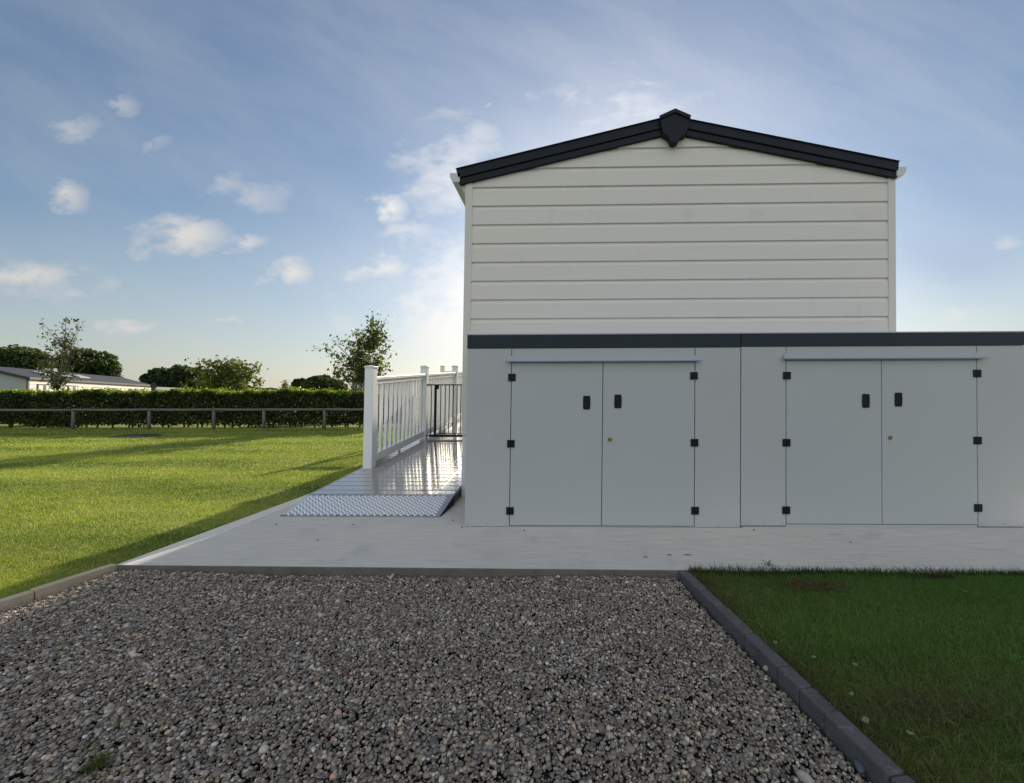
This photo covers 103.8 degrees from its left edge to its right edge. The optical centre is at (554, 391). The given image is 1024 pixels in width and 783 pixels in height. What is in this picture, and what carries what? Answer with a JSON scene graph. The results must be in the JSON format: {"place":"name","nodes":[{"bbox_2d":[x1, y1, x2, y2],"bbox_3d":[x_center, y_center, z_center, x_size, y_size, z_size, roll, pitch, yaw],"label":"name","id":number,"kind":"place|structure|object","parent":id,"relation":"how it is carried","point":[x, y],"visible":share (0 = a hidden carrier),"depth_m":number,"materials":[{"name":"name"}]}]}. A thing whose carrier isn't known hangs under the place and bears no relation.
{"place":"outdoors","nodes":[
{"label":"outdoors","id":0,"kind":"place"},
{"bbox_2d":[190,368,215,389],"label":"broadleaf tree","id":1,"kind":"object","parent":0,"point":[195,375],"visible":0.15,"depth_m":50.17,"materials":[{"name":"green plant"}]},
{"bbox_2d":[0,401,419,598],"bbox_3d":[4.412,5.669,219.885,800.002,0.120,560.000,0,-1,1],"label":"lawn","id":2,"kind":"structure","parent":0,"point":[190,527],"depth_m":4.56,"materials":[{"name":"plant"}]},
{"bbox_2d":[0,344,54,370],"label":"broadleaf tree","id":3,"kind":"object","parent":2,"relation":"on","point":[15,356],"visible":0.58,"depth_m":46.22,"materials":[{"name":"green plant"}]},
{"bbox_2d":[0,564,116,611],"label":"garden edging","id":4,"kind":"object","parent":2,"relation":"on","point":[31,595],"visible":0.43,"depth_m":2.17,"materials":[{"name":"grey concrete"}]},
{"bbox_2d":[24,318,95,390],"bbox_3d":[-21.309,-0.876,17.314,2.334,4.669,1.386,0,-1,1],"label":"young maple","id":5,"kind":"object","parent":2,"relation":"on","point":[57,382],"visible":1,"depth_m":17.33,"materials":[{"name":"green plant"}]},
{"bbox_2d":[0,367,150,411],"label":"static caravan","id":6,"kind":"object","parent":2,"relation":"on","point":[18,378],"visible":0.36,"depth_m":26.31,"materials":[{"name":"plastic"}]},
{"bbox_2d":[37,384,49,390],"bbox_3d":[-31.199,0.038,24.403,0.048,0.990,0.926,0,-1,-23],"label":"window","id":7,"kind":"structure","parent":6,"relation":"in","point":[45,387],"depth_m":24.39,"materials":[{"name":"white glass"}]},
{"bbox_2d":[68,385,77,390],"bbox_3d":[-32.162,0.088,26.703,0.048,0.990,0.937,0,-1,-23],"label":"window","id":8,"kind":"structure","parent":6,"relation":"in","point":[71,387],"depth_m":26.64,"materials":[{"name":"white glass"}]},
{"bbox_2d":[52,347,123,376],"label":"broadleaf tree","id":9,"kind":"object","parent":2,"relation":"on","point":[106,364],"visible":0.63,"depth_m":44.28,"materials":[{"name":"green plant"}]},
{"bbox_2d":[110,434,162,437],"bbox_3d":[-11.735,1.246,11.255,0.840,0.070,0.640,0,-1,1],"label":"manhole cover","id":10,"kind":"object","parent":2,"relation":"on","point":[136,435],"visible":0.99,"depth_m":11.01,"materials":[{"name":"metal"}]},
{"bbox_2d":[150,382,156,389],"bbox_3d":[-34.302,0.506,34.256,0.600,2.567,0.125,0,-1,1],"label":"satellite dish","id":11,"kind":"object","parent":2,"relation":"on","point":[153,385],"visible":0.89,"depth_m":34.26,"materials":[{"name":"grey metal"}]},
{"bbox_2d":[151,387,181,403],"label":"static caravan","id":12,"kind":"object","parent":2,"relation":"on","point":[162,388],"visible":0.01,"depth_m":42.92,"materials":[{"name":"white"}]},
{"bbox_2d":[139,364,198,388],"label":"broadleaf tree","id":13,"kind":"object","parent":2,"relation":"on","point":[176,375],"visible":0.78,"depth_m":51.82,"materials":[{"name":"green plant"}]},
{"bbox_2d":[0,408,378,428],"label":"rail fence","id":14,"kind":"object","parent":2,"relation":"on","point":[214,410],"visible":0.8,"depth_m":14.02,"materials":[{"name":"brown wood"}]},
{"bbox_2d":[0,385,412,427],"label":"hedge","id":15,"kind":"object","parent":2,"relation":"on","point":[171,398],"visible":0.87,"depth_m":14.67,"materials":[{"name":"green plant"}]},
{"bbox_2d":[184,355,267,391],"bbox_3d":[-19.852,-0.296,24.562,3.644,3.803,3.220,0,-1,1],"label":"bushy tree","id":16,"kind":"object","parent":2,"relation":"on","point":[232,374],"visible":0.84,"depth_m":23.82,"materials":[{"name":"green plant"}]},
{"bbox_2d":[280,380,292,388],"bbox_3d":[-17.725,0.434,26.358,1.188,2.410,0.556,-1,-1,29],"label":"sapling","id":17,"kind":"object","parent":2,"relation":"on","point":[285,385],"visible":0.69,"depth_m":26.31,"materials":[{"name":"green plant"}]},
{"bbox_2d":[290,378,305,388],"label":"broadleaf tree","id":18,"kind":"object","parent":2,"relation":"on","point":[296,382],"visible":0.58,"depth_m":70.00,"materials":[{"name":"green plant"}]},
{"bbox_2d":[300,374,333,389],"bbox_3d":[-21.290,0.133,36.431,2.689,3.580,2.947,0,-1,1],"label":"broadleaf tree","id":19,"kind":"object","parent":2,"relation":"on","point":[317,381],"visible":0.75,"depth_m":35.46,"materials":[{"name":"green plant"}]},
{"bbox_2d":[328,378,347,390],"bbox_3d":[-18.688,0.357,34.552,1.459,3.029,1.541,0,-1,1],"label":"broadleaf tree","id":20,"kind":"object","parent":2,"relation":"on","point":[335,385],"visible":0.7,"depth_m":34.15,"materials":[{"name":"green plant"}]},
{"bbox_2d":[306,311,396,426],"bbox_3d":[-7.489,-0.822,15.185,3.017,4.417,2.047,0,-1,1],"label":"birch tree","id":21,"kind":"object","parent":2,"relation":"on","point":[371,344],"visible":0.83,"depth_m":14.94,"materials":[{"name":"green plant"}]},
{"bbox_2d":[350,381,409,416],"bbox_3d":[-9.497,0.325,22.086,2.074,2.314,3.051,-1,-1,23],"label":"static caravan","id":22,"kind":"object","parent":2,"relation":"on","point":[379,388],"visible":0.03,"depth_m":21.15,"materials":[{"name":"stone"}]},
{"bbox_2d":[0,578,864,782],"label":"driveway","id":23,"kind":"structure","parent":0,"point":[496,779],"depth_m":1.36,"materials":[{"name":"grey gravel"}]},
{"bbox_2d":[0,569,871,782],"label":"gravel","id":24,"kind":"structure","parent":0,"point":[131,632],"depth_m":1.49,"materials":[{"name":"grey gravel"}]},
{"bbox_2d":[67,742,122,780],"bbox_3d":[-1.297,1.055,1.136,0.125,0.039,0.116,0,-1,1],"label":"grass tuft","id":25,"kind":"object","parent":24,"relation":"on","point":[95,764],"visible":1,"depth_m":1.14,"materials":[{"name":"green plant"}]},
{"bbox_2d":[275,675,284,680],"bbox_3d":[-1.030,1.076,1.500,0.030,0.018,0.021,1,-1,-30],"label":"pebble","id":26,"kind":"object","parent":24,"relation":"on","point":[280,678],"visible":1,"depth_m":1.50,"materials":[{"name":"beige stone"}]},
{"bbox_2d":[429,736,436,747],"bbox_3d":[-0.370,1.070,1.223,0.023,0.019,0.034,0,-1,1],"label":"pebble","id":27,"kind":"object","parent":24,"relation":"on","point":[433,740],"visible":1,"depth_m":1.22,"materials":[{"name":"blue stone"}]},
{"bbox_2d":[796,769,812,782],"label":"stone","id":28,"kind":"object","parent":24,"relation":"on","point":[803,776],"visible":1,"depth_m":1.10,"materials":[{"name":"white stone"}]},
{"bbox_2d":[853,758,865,773],"bbox_3d":[0.867,1.065,1.136,0.024,0.021,0.044,0,-1,16],"label":"stone","id":29,"kind":"object","parent":24,"relation":"on","point":[859,767],"visible":1,"depth_m":1.13,"materials":[{"name":"grey stone"}]},
{"bbox_2d":[0,0,1023,396],"label":"sky","id":30,"kind":"structure","parent":0,"point":[252,181],"materials":[{"name":"blue"}]},
{"bbox_2d":[116,493,1023,582],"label":"pavement","id":31,"kind":"structure","parent":0,"point":[443,545],"depth_m":2.68,"materials":[{"name":"concrete"}]},
{"bbox_2d":[280,417,461,516],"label":"access ramp","id":32,"kind":"structure","parent":31,"relation":"on","point":[420,478],"depth_m":4.07,"materials":[{"name":"grey metal"}]},
{"bbox_2d":[363,365,461,467],"bbox_3d":[-2.197,0.126,7.764,0.140,1.766,5.836,0,-1,1],"label":"railing","id":33,"kind":"object","parent":32,"relation":"on","point":[422,415],"visible":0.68,"depth_m":5.91,"materials":[{"name":"white plastic"}]},
{"bbox_2d":[427,384,461,436],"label":"safety gate","id":34,"kind":"structure","parent":33,"relation":"attached to","point":[436,386],"depth_m":6.80,"materials":[{"name":"black metal"}]},
{"bbox_2d":[440,365,458,372],"bbox_3d":[-2.609,-0.019,12.855,0.834,1.274,4.407,0,-1,1],"label":"railing","id":35,"kind":"object","parent":32,"relation":"on","point":[442,368],"visible":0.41,"depth_m":10.68,"materials":[{"name":"white plastic"}]},
{"bbox_2d":[465,332,740,526],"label":"storage shed","id":36,"kind":"structure","parent":31,"relation":"on","point":[602,429],"depth_m":3.15,"materials":[{"name":"grey plastic"}]},
{"bbox_2d":[506,362,602,525],"bbox_3d":[0.000,0.412,3.166,0.765,1.284,0.032,0,-1,1],"label":"door","id":37,"kind":"structure","parent":36,"relation":"in","point":[555,444],"depth_m":3.16,"materials":[{"name":"grey plastic"}]},
{"bbox_2d":[601,362,698,525],"bbox_3d":[0.748,0.410,3.151,0.759,1.284,0.032,0,-1,1],"label":"door","id":38,"kind":"structure","parent":36,"relation":"in","point":[648,441],"depth_m":3.14,"materials":[{"name":"grey plastic"}]},
{"bbox_2d":[450,108,905,496],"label":"lodge","id":39,"kind":"structure","parent":31,"relation":"on","point":[675,220],"depth_m":4.11,"materials":[{"name":"beige"}]},
{"bbox_2d":[740,331,1023,526],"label":"storage shed","id":40,"kind":"structure","parent":31,"relation":"on","point":[885,429],"depth_m":3.11,"materials":[{"name":"grey plastic"}]},
{"bbox_2d":[782,361,881,523],"bbox_3d":[2.160,0.393,3.123,0.780,1.269,0.032,0,-1,1],"label":"door","id":41,"kind":"structure","parent":40,"relation":"in","point":[832,443],"depth_m":3.12,"materials":[{"name":"grey plastic"}]},
{"bbox_2d":[881,360,982,523],"bbox_3d":[2.922,0.392,3.108,0.772,1.269,0.032,0,-1,1],"label":"door","id":42,"kind":"structure","parent":40,"relation":"in","point":[929,439],"depth_m":3.10,"materials":[{"name":"grey plastic"}]},
{"bbox_2d":[741,526,1023,529],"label":"packing strip","id":43,"kind":"object","parent":31,"relation":"on","point":[1015,528],"visible":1,"depth_m":3.08,"materials":[{"name":"grey concrete"}]},
{"bbox_2d":[683,561,1023,782],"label":"lawn beside drive","id":44,"kind":"structure","parent":0,"point":[973,744],"depth_m":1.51,"materials":[{"name":"plant"}]},
{"bbox_2d":[861,716,868,722],"bbox_3d":[0.950,1.006,1.225,0.027,0.006,0.018,0,-1,-27],"label":"fallen leaf","id":45,"kind":"object","parent":44,"relation":"on","point":[865,719],"visible":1,"depth_m":1.22,"materials":[{"name":"green plant"}]},
{"bbox_3d":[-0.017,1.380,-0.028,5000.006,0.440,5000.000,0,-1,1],"label":"ground","id":46,"kind":"structure","parent":0,"visible":0},
{"bbox_2d":[679,570,915,782],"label":"kerb","id":47,"kind":"structure","parent":46,"relation":"on","point":[843,734],"depth_m":1.37,"materials":[{"name":"grey concrete"}]}
]}

